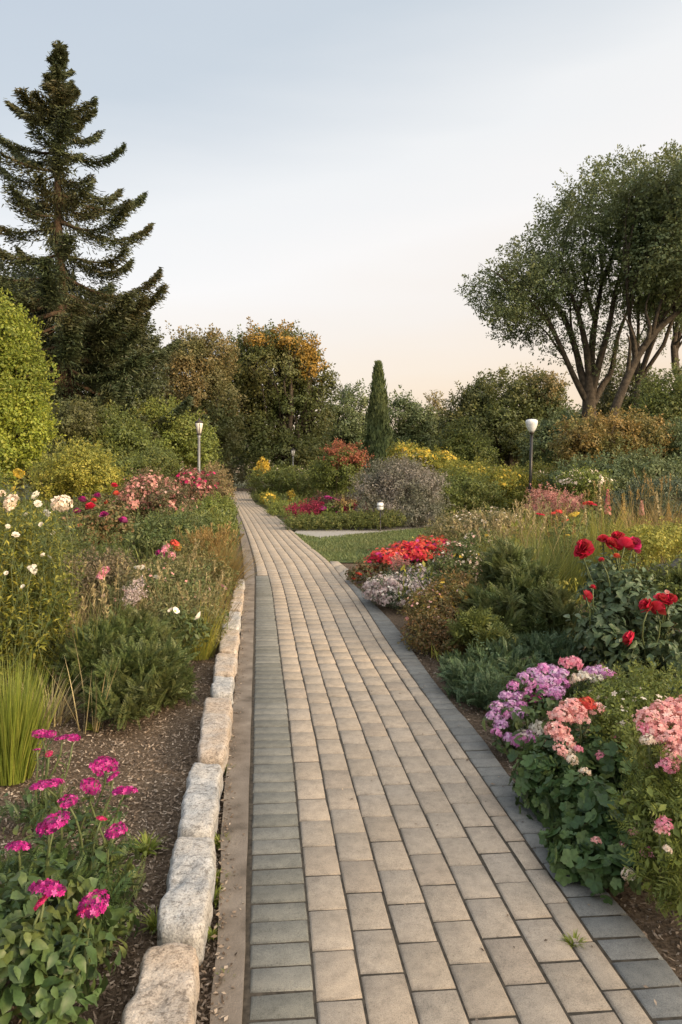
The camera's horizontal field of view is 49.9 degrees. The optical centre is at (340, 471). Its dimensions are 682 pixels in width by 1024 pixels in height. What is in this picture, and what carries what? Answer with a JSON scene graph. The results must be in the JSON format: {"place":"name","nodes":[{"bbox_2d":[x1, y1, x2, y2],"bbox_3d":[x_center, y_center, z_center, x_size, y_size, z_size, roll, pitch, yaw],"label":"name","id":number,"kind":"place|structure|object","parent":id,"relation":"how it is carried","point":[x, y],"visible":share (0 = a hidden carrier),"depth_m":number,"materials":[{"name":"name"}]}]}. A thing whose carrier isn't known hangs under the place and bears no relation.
{"place":"outdoors","nodes":[
{"label":"outdoors","id":0,"kind":"place"},
{"bbox_2d":[1,662,93,726],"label":"brown grass","id":1,"kind":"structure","parent":0,"point":[59,713],"depth_m":4.96,"materials":[{"name":"plant"}]},
{"bbox_2d":[0,499,243,1023],"bbox_3d":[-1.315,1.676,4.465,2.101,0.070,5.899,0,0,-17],"label":"mulch","id":2,"kind":"object","parent":0,"point":[137,900],"visible":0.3,"depth_m":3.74,"materials":[{"name":"brown soil"}]},
{"bbox_2d":[0,287,66,489],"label":"broadleaf tree","id":3,"kind":"object","parent":2,"relation":"on","point":[22,370],"visible":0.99,"depth_m":23.07,"materials":[{"name":"green plant"}]},
{"bbox_2d":[0,649,83,785],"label":"green grass","id":4,"kind":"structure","parent":2,"relation":"on","point":[19,721],"depth_m":3.92,"materials":[{"name":"green plant"}]},
{"bbox_2d":[0,729,84,836],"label":"magenta plant","id":5,"kind":"object","parent":2,"relation":"on","point":[33,810],"visible":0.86,"depth_m":3.43,"materials":[{"name":"green plant"}]},
{"bbox_2d":[0,467,90,702],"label":"tall daisy plant","id":6,"kind":"object","parent":2,"relation":"on","point":[23,610],"visible":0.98,"depth_m":5.51,"materials":[{"name":"green plant"}]},
{"bbox_2d":[3,392,115,500],"bbox_3d":[-12.684,-0.904,32.205,4.125,5.382,7.020,0,0,30],"label":"leafy tree","id":7,"kind":"object","parent":2,"relation":"on","point":[68,427],"visible":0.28,"depth_m":31.81,"materials":[{"name":"green plant"}]},
{"bbox_2d":[0,860,120,1023],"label":"magenta plant","id":8,"kind":"object","parent":2,"relation":"on","point":[46,970],"visible":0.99,"depth_m":2.00,"materials":[{"name":"green plant"}]},
{"bbox_2d":[0,755,148,898],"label":"magenta plant","id":9,"kind":"object","parent":2,"relation":"on","point":[115,858],"visible":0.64,"depth_m":2.88,"materials":[{"name":"green plant"}]},
{"bbox_2d":[0,810,148,1014],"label":"magenta plant","id":10,"kind":"object","parent":2,"relation":"on","point":[120,912],"visible":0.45,"depth_m":2.49,"materials":[{"name":"green plant"}]},
{"bbox_2d":[19,435,130,518],"bbox_3d":[-6.496,0.394,18.115,2.485,2.592,2.436,0,0,0],"label":"leafy shrub","id":11,"kind":"object","parent":2,"relation":"on","point":[73,473],"visible":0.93,"depth_m":17.62,"materials":[{"name":"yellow plant"}]},
{"bbox_2d":[43,544,134,634],"bbox_3d":[-2.630,1.224,7.496,1.014,0.933,1.633,0,0,0],"label":"brown heath","id":12,"kind":"object","parent":2,"relation":"on","point":[90,569],"visible":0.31,"depth_m":7.49,"materials":[{"name":"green plant"}]},
{"bbox_2d":[34,581,146,668],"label":"wispy grass","id":13,"kind":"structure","parent":2,"relation":"on","point":[92,590],"depth_m":5.44,"materials":[{"name":"green plant"}]},
{"bbox_2d":[4,496,181,619],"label":"flowers","id":14,"kind":"object","parent":2,"relation":"on","point":[177,547],"visible":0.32,"depth_m":8.27,"materials":[{"name":"green plant"}]},
{"bbox_2d":[0,39,192,488],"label":"spruce tree","id":15,"kind":"object","parent":2,"relation":"on","point":[77,327],"visible":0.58,"depth_m":38.95,"materials":[{"name":"green plant"}]},
{"bbox_2d":[56,482,137,552],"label":"rose bush","id":16,"kind":"object","parent":2,"relation":"on","point":[106,519],"visible":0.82,"depth_m":10.71,"materials":[{"name":"green plant"}]},
{"bbox_2d":[51,398,165,493],"bbox_3d":[-10.711,-0.899,34.311,5.023,5.365,7.101,0,0,-18],"label":"leafy tree","id":17,"kind":"object","parent":2,"relation":"on","point":[125,435],"visible":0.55,"depth_m":33.09,"materials":[{"name":"green plant"}]},
{"bbox_2d":[71,554,165,623],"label":"wispy grass","id":18,"kind":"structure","parent":2,"relation":"on","point":[115,582],"depth_m":6.31,"materials":[{"name":"green plant"}]},
{"bbox_2d":[0,493,242,679],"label":"undergrowth","id":19,"kind":"object","parent":2,"relation":"on","point":[130,546],"visible":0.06,"depth_m":14.56,"materials":[{"name":"green plant"}]},
{"bbox_2d":[48,601,200,730],"bbox_3d":[-1.511,1.363,5.342,1.036,0.694,1.521,0,0,-32],"label":"ferny shrub","id":20,"kind":"object","parent":2,"relation":"on","point":[152,674],"visible":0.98,"depth_m":5.11,"materials":[{"name":"green plant"}]},
{"bbox_2d":[92,440,184,495],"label":"leafy shrub","id":21,"kind":"object","parent":2,"relation":"on","point":[150,456],"visible":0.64,"depth_m":22.36,"materials":[{"name":"green plant"}]},
{"bbox_2d":[111,466,200,523],"bbox_3d":[-4.590,0.766,18.295,2.204,1.849,2.439,0,0,0],"label":"pink astilbe","id":22,"kind":"object","parent":2,"relation":"on","point":[139,494],"visible":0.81,"depth_m":17.84,"materials":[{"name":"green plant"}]},
{"bbox_2d":[121,942,199,1023],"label":"edging stone","id":23,"kind":"object","parent":2,"relation":"on","point":[167,990],"visible":1,"depth_m":2.20,"materials":[{"name":"stone"}]},
{"bbox_2d":[100,552,228,648],"bbox_3d":[-1.681,1.253,7.128,1.234,0.875,1.990,0,0,0],"label":"leafy perennial","id":24,"kind":"object","parent":2,"relation":"on","point":[182,575],"visible":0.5,"depth_m":7.07,"materials":[{"name":"green plant"}]},
{"bbox_2d":[114,502,214,564],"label":"leafy shrub","id":25,"kind":"object","parent":2,"relation":"on","point":[180,519],"visible":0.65,"depth_m":13.22,"materials":[{"name":"green plant"}]},
{"bbox_2d":[129,389,226,489],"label":"leafy tree","id":26,"kind":"object","parent":2,"relation":"on","point":[182,430],"visible":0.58,"depth_m":40.07,"materials":[{"name":"green plant"}]},
{"bbox_2d":[133,565,226,652],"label":"pansy plant","id":27,"kind":"object","parent":2,"relation":"on","point":[197,634],"visible":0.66,"depth_m":6.25,"materials":[{"name":"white plant"}]},
{"bbox_2d":[157,837,216,965],"bbox_3d":[-0.578,1.604,2.795,0.189,0.162,0.680,0,0,-7],"label":"edging stone","id":28,"kind":"object","parent":2,"relation":"on","point":[185,913],"visible":0.87,"depth_m":2.66,"materials":[{"name":"grey stone"}]},
{"bbox_2d":[165,462,230,510],"bbox_3d":[-4.664,0.665,23.328,2.117,2.050,2.726,0,0,0],"label":"red astilbe","id":29,"kind":"object","parent":2,"relation":"on","point":[199,486],"visible":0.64,"depth_m":23.14,"materials":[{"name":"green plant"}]},
{"bbox_2d":[158,536,242,601],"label":"golden shrub","id":30,"kind":"object","parent":2,"relation":"on","point":[184,549],"visible":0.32,"depth_m":9.14,"materials":[{"name":"green plant"}]},
{"bbox_2d":[178,762,223,839],"bbox_3d":[-0.672,1.605,3.539,0.185,0.162,0.781,0,0,-7],"label":"edging stone","id":31,"kind":"object","parent":2,"relation":"on","point":[200,808],"visible":0.88,"depth_m":3.40,"materials":[{"name":"grey stone"}]},
{"bbox_2d":[168,560,250,660],"bbox_3d":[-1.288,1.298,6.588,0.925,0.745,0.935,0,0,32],"label":"wispy grass","id":32,"kind":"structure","parent":2,"relation":"on","point":[205,651],"depth_m":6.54,"materials":[{"name":"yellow plant"}]},
{"bbox_2d":[197,697,232,774],"bbox_3d":[-0.770,1.603,4.519,0.200,0.165,1.066,0,0,-8],"label":"edging stone","id":33,"kind":"object","parent":2,"relation":"on","point":[216,722],"visible":0.91,"depth_m":4.36,"materials":[{"name":"stone"}]},
{"bbox_2d":[186,490,245,539],"bbox_3d":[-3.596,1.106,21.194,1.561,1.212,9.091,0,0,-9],"label":"green shrub","id":34,"kind":"object","parent":2,"relation":"on","point":[209,502],"visible":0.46,"depth_m":20.45,"materials":[{"name":"green plant"}]},
{"bbox_2d":[200,461,236,502],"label":"straw shrub","id":35,"kind":"object","parent":2,"relation":"on","point":[224,491],"visible":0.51,"depth_m":30.32,"materials":[{"name":"beige plant"}]},
{"bbox_2d":[174,521,264,593],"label":"golden grass","id":36,"kind":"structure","parent":2,"relation":"on","point":[216,541],"depth_m":9.79,"materials":[{"name":"plant"}]},
{"bbox_2d":[210,676,234,707],"bbox_3d":[-0.872,1.617,5.388,0.176,0.139,0.454,0,0,-7],"label":"edging stone","id":37,"kind":"object","parent":2,"relation":"on","point":[222,687],"visible":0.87,"depth_m":5.30,"materials":[{"name":"grey stone"}]},
{"bbox_2d":[213,653,237,680],"bbox_3d":[-0.945,1.615,5.999,0.194,0.143,0.668,0,0,-7],"label":"edging stone","id":38,"kind":"object","parent":2,"relation":"on","point":[226,665],"visible":0.85,"depth_m":5.91,"materials":[{"name":"stone"}]},
{"bbox_2d":[219,629,239,657],"bbox_3d":[-1.045,1.616,6.856,0.196,0.142,0.886,0,0,-6],"label":"edging stone","id":39,"kind":"object","parent":2,"relation":"on","point":[230,644],"visible":0.77,"depth_m":6.67,"materials":[{"name":"stone"}]},
{"bbox_2d":[198,573,656,1023],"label":"leaf litter","id":40,"kind":"object","parent":2,"relation":"on","point":[225,967],"visible":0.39,"depth_m":2.64,"materials":[{"name":"brown plant"}]},
{"bbox_2d":[0,473,678,951],"bbox_3d":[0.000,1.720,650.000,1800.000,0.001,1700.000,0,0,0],"label":"ground","id":41,"kind":"structure","parent":0,"point":[282,519],"depth_m":49.47,"materials":[{"name":"brown plant"}]},
{"bbox_2d":[0,244,103,421],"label":"evergreen tree","id":42,"kind":"object","parent":41,"relation":"on","point":[23,274],"visible":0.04,"depth_m":42.28,"materials":[{"name":"green plant"}]},
{"bbox_2d":[67,280,174,488],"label":"evergreen tree","id":43,"kind":"object","parent":41,"relation":"on","point":[147,384],"visible":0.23,"depth_m":43.08,"materials":[{"name":"green plant"}]},
{"bbox_2d":[158,320,250,492],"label":"autumn tree","id":44,"kind":"object","parent":41,"relation":"on","point":[210,376],"visible":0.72,"depth_m":58.68,"materials":[{"name":"green plant"}]},
{"bbox_2d":[169,389,251,473],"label":"autumn tree","id":45,"kind":"object","parent":41,"relation":"on","point":[229,432],"visible":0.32,"depth_m":57.43,"materials":[{"name":"green plant"}]},
{"bbox_2d":[210,514,254,1023],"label":"kerb strip","id":46,"kind":"object","parent":41,"relation":"on","point":[233,930],"visible":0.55,"depth_m":3.28,"materials":[{"name":"concrete"}]},
{"bbox_2d":[207,316,341,483],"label":"oak tree","id":47,"kind":"object","parent":41,"relation":"on","point":[288,399],"visible":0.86,"depth_m":63.57,"materials":[{"name":"green plant"}]},
{"bbox_2d":[249,576,315,1023],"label":"path border strip","id":48,"kind":"object","parent":41,"relation":"on","point":[271,738],"visible":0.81,"depth_m":3.14,"materials":[{"name":"grey concrete"}]},
{"bbox_2d":[244,461,338,499],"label":"clipped hedge","id":49,"kind":"object","parent":41,"relation":"on","point":[292,480],"visible":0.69,"depth_m":41.21,"materials":[{"name":"green plant"}]},
{"bbox_2d":[283,497,324,521],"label":"burgundy plant","id":50,"kind":"object","parent":41,"relation":"on","point":[315,506],"visible":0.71,"depth_m":22.75,"materials":[{"name":"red plant"}]},
{"bbox_2d":[303,437,373,497],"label":"red shrub","id":51,"kind":"object","parent":41,"relation":"on","point":[340,460],"visible":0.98,"depth_m":34.48,"materials":[{"name":"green plant"}]},
{"bbox_2d":[316,378,370,477],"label":"leafy tree","id":52,"kind":"object","parent":41,"relation":"on","point":[347,427],"visible":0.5,"depth_m":72.15,"materials":[{"name":"green plant"}]},
{"bbox_2d":[280,507,408,530],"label":"hedge","id":53,"kind":"object","parent":41,"relation":"on","point":[353,518],"visible":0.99,"depth_m":20.93,"materials":[{"name":"green plant"}]},
{"bbox_2d":[360,360,394,485],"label":"cypress tree","id":54,"kind":"object","parent":41,"relation":"on","point":[378,438],"visible":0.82,"depth_m":61.38,"materials":[{"name":"green plant"}]},
{"bbox_2d":[345,449,454,528],"bbox_3d":[1.767,0.504,22.661,3.448,2.503,3.525,0,0,0],"label":"grey shrub","id":55,"kind":"object","parent":41,"relation":"on","point":[403,478],"visible":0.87,"depth_m":22.17,"materials":[{"name":"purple plant"}]},
{"bbox_2d":[387,385,444,461],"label":"leafy tree","id":56,"kind":"object","parent":41,"relation":"on","point":[411,419],"visible":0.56,"depth_m":76.57,"materials":[{"name":"green plant"}]},
{"bbox_2d":[383,438,460,492],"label":"golden shrub","id":57,"kind":"object","parent":41,"relation":"on","point":[438,457],"visible":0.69,"depth_m":35.23,"materials":[{"name":"yellow plant"}]},
{"bbox_2d":[426,416,503,490],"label":"round shrub","id":58,"kind":"object","parent":41,"relation":"on","point":[458,438],"visible":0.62,"depth_m":44.90,"materials":[{"name":"green plant"}]},
{"bbox_2d":[254,486,679,524],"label":"undergrowth","id":59,"kind":"object","parent":41,"relation":"on","point":[293,500],"visible":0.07,"depth_m":32.53,"materials":[{"name":"green plant"}]},
{"bbox_2d":[423,464,512,519],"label":"green shrub","id":60,"kind":"object","parent":41,"relation":"on","point":[466,496],"visible":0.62,"depth_m":24.27,"materials":[{"name":"green plant"}]},
{"bbox_2d":[433,456,539,515],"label":"golden shrub","id":61,"kind":"object","parent":41,"relation":"on","point":[509,481],"visible":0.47,"depth_m":25.79,"materials":[{"name":"yellow plant"}]},
{"bbox_2d":[430,362,576,471],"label":"leafy tree","id":62,"kind":"object","parent":41,"relation":"on","point":[491,411],"visible":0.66,"depth_m":65.82,"materials":[{"name":"green plant"}]},
{"bbox_2d":[345,580,681,1023],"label":"path edge band","id":63,"kind":"object","parent":41,"relation":"on","point":[649,973],"visible":0.71,"depth_m":2.88,"materials":[{"name":"concrete"}]},
{"bbox_2d":[505,455,561,508],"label":"shrub","id":64,"kind":"object","parent":41,"relation":"on","point":[535,470],"visible":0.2,"depth_m":27.73,"materials":[{"name":"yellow plant"}]},
{"bbox_2d":[509,403,605,473],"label":"leafy tree","id":65,"kind":"object","parent":41,"relation":"on","point":[541,430],"visible":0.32,"depth_m":57.75,"materials":[{"name":"green plant"}]},
{"bbox_2d":[453,138,681,428],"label":"tall tree","id":66,"kind":"object","parent":41,"relation":"on","point":[532,279],"visible":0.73,"depth_m":40.98,"materials":[{"name":"green plant"}]},
{"bbox_2d":[536,444,681,517],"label":"green shrub","id":67,"kind":"object","parent":41,"relation":"on","point":[621,467],"visible":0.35,"depth_m":22.46,"materials":[{"name":"green plant"}]},
{"bbox_2d":[545,403,679,518],"bbox_3d":[9.605,-0.388,25.956,5.009,4.210,4.093,0,0,0],"label":"autumn shrub","id":68,"kind":"object","parent":41,"relation":"on","point":[584,437],"visible":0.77,"depth_m":24.94,"materials":[{"name":"orange plant"}]},
{"bbox_2d":[576,359,670,430],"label":"leafy tree","id":69,"kind":"object","parent":41,"relation":"on","point":[607,396],"visible":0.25,"depth_m":46.06,"materials":[{"name":"green plant"}]},
{"bbox_2d":[599,469,681,526],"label":"green shrub","id":70,"kind":"object","parent":41,"relation":"on","point":[664,497],"visible":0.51,"depth_m":16.88,"materials":[{"name":"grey plant"}]},
{"bbox_2d":[603,142,681,443],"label":"leaning tree","id":71,"kind":"object","parent":41,"relation":"on","point":[660,223],"visible":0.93,"depth_m":37.59,"materials":[{"name":"green plant"}]},
{"bbox_2d":[615,357,681,454],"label":"leafy tree","id":72,"kind":"object","parent":41,"relation":"on","point":[657,400],"visible":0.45,"depth_m":29.95,"materials":[{"name":"green plant"}]},
{"bbox_2d":[637,417,681,498],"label":"leafy tree","id":73,"kind":"object","parent":41,"relation":"on","point":[676,431],"visible":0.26,"depth_m":25.14,"materials":[{"name":"green plant"}]},
{"bbox_2d":[0,0,681,472],"label":"sky","id":74,"kind":"structure","parent":0,"point":[339,168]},
{"bbox_2d":[294,522,480,537],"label":"side path","id":75,"kind":"structure","parent":0,"point":[322,533],"depth_m":20.56,"materials":[{"name":"beige concrete"}]},
{"bbox_2d":[230,491,681,1023],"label":"path","id":76,"kind":"structure","parent":0,"point":[388,1000],"depth_m":3.16,"materials":[{"name":"beige stone"}]},
{"bbox_2d":[295,523,652,562],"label":"lawn","id":77,"kind":"structure","parent":0,"point":[357,551],"depth_m":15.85,"materials":[{"name":"green plant"}]},
{"bbox_2d":[420,502,531,543],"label":"tan meadow","id":78,"kind":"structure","parent":77,"relation":"on","point":[436,530],"depth_m":13.91,"materials":[{"name":"beige plant"}]},
{"bbox_2d":[523,483,586,526],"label":"flowers","id":79,"kind":"object","parent":77,"relation":"on","point":[551,495],"visible":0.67,"depth_m":18.63,"materials":[{"name":"pink plant"}]},
{"bbox_2d":[548,463,619,510],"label":"cream shrub","id":80,"kind":"object","parent":77,"relation":"on","point":[576,477],"visible":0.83,"depth_m":19.67,"materials":[{"name":"green plant"}]},
{"bbox_2d":[354,557,681,981],"bbox_3d":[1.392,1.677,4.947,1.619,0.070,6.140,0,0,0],"label":"mulch","id":81,"kind":"object","parent":0,"point":[634,898],"visible":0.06,"depth_m":2.83,"materials":[{"name":"brown soil"}]},
{"bbox_2d":[343,534,457,585],"bbox_3d":[0.977,1.355,11.669,2.655,0.631,1.104,0,0,-42],"label":"red salvia","id":82,"kind":"object","parent":81,"relation":"on","point":[415,552],"visible":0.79,"depth_m":11.31,"materials":[{"name":"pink plant"}]},
{"bbox_2d":[359,559,441,610],"bbox_3d":[0.780,1.410,9.126,1.139,0.567,1.153,0,0,-28],"label":"mauve mound","id":83,"kind":"object","parent":81,"relation":"on","point":[381,588],"visible":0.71,"depth_m":8.86,"materials":[{"name":"grey plant"}]},
{"bbox_2d":[397,565,489,658],"bbox_3d":[0.966,1.328,7.161,0.928,0.736,1.670,0,0,16],"label":"rusty heath","id":84,"kind":"object","parent":81,"relation":"on","point":[442,605],"visible":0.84,"depth_m":7.00,"materials":[{"name":"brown plant"}]},
{"bbox_2d":[421,527,496,600],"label":"cream meadow","id":85,"kind":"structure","parent":81,"relation":"on","point":[460,553],"depth_m":9.21,"materials":[{"name":"green plant"}]},
{"bbox_2d":[443,606,522,658],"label":"trailing fern","id":86,"kind":"object","parent":81,"relation":"on","point":[470,626],"visible":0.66,"depth_m":6.23,"materials":[{"name":"green plant"}]},
{"bbox_2d":[435,613,596,713],"bbox_3d":[1.311,1.463,5.892,1.917,0.490,1.201,0,0,-45],"label":"juniper","id":87,"kind":"object","parent":81,"relation":"on","point":[474,679],"visible":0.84,"depth_m":5.63,"materials":[{"name":"green plant"}]},
{"bbox_2d":[454,534,585,642],"bbox_3d":[1.677,1.199,7.377,1.320,1.122,2.069,0,0,0],"label":"shrub","id":88,"kind":"object","parent":81,"relation":"on","point":[520,592],"visible":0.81,"depth_m":6.94,"materials":[{"name":"green plant"}]},
{"bbox_2d":[387,498,681,696],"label":"undergrowth","id":89,"kind":"object","parent":81,"relation":"on","point":[583,602],"visible":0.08,"depth_m":11.51,"materials":[{"name":"green plant"}]},
{"bbox_2d":[484,501,596,558],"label":"ornamental grass","id":90,"kind":"object","parent":89,"relation":"on","point":[576,528],"visible":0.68,"depth_m":10.44,"materials":[{"name":"green plant"}]},
{"bbox_2d":[466,491,619,603],"bbox_3d":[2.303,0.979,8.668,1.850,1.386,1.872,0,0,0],"label":"meadow grass","id":91,"kind":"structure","parent":81,"relation":"on","point":[538,554],"depth_m":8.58,"materials":[{"name":"green plant"}]},
{"bbox_2d":[482,655,618,757],"bbox_3d":[1.351,1.426,4.708,1.473,0.486,0.654,0,0,-41],"label":"phlox plant","id":92,"kind":"object","parent":81,"relation":"on","point":[540,701],"visible":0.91,"depth_m":4.50,"materials":[{"name":"purple plant"}]},
{"bbox_2d":[507,696,655,904],"bbox_3d":[1.087,1.419,3.397,0.669,0.531,1.305,0,0,21],"label":"geranium bush","id":93,"kind":"object","parent":81,"relation":"on","point":[565,783],"visible":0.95,"depth_m":3.32,"materials":[{"name":"green plant"}]},
{"bbox_2d":[548,478,647,569],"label":"meadow grass","id":94,"kind":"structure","parent":81,"relation":"on","point":[603,528],"depth_m":11.36,"materials":[{"name":"green plant"}]},
{"bbox_2d":[563,531,681,696],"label":"rose bush","id":95,"kind":"object","parent":81,"relation":"on","point":[601,627],"visible":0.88,"depth_m":5.55,"materials":[{"name":"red plant"}]},
{"bbox_2d":[570,657,681,769],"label":"fine leaved shrub","id":96,"kind":"object","parent":81,"relation":"on","point":[639,693],"visible":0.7,"depth_m":3.94,"materials":[{"name":"green plant"}]},
{"bbox_2d":[582,467,681,568],"bbox_3d":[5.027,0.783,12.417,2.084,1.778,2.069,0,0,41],"label":"meadow grass","id":97,"kind":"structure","parent":81,"relation":"on","point":[634,518],"depth_m":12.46,"materials":[{"name":"green plant"}]},
{"bbox_2d":[601,515,681,575],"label":"goldenrod","id":98,"kind":"object","parent":81,"relation":"on","point":[659,541],"visible":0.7,"depth_m":9.31,"materials":[{"name":"yellow plant"}]},
{"bbox_2d":[606,694,681,929],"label":"salmon geranium","id":99,"kind":"object","parent":81,"relation":"on","point":[657,791],"visible":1,"depth_m":2.85,"materials":[{"name":"green plant"}]},
{"bbox_2d":[622,553,681,635],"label":"leafy plant","id":100,"kind":"object","parent":81,"relation":"on","point":[671,581],"visible":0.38,"depth_m":6.45,"materials":[{"name":"green plant"}]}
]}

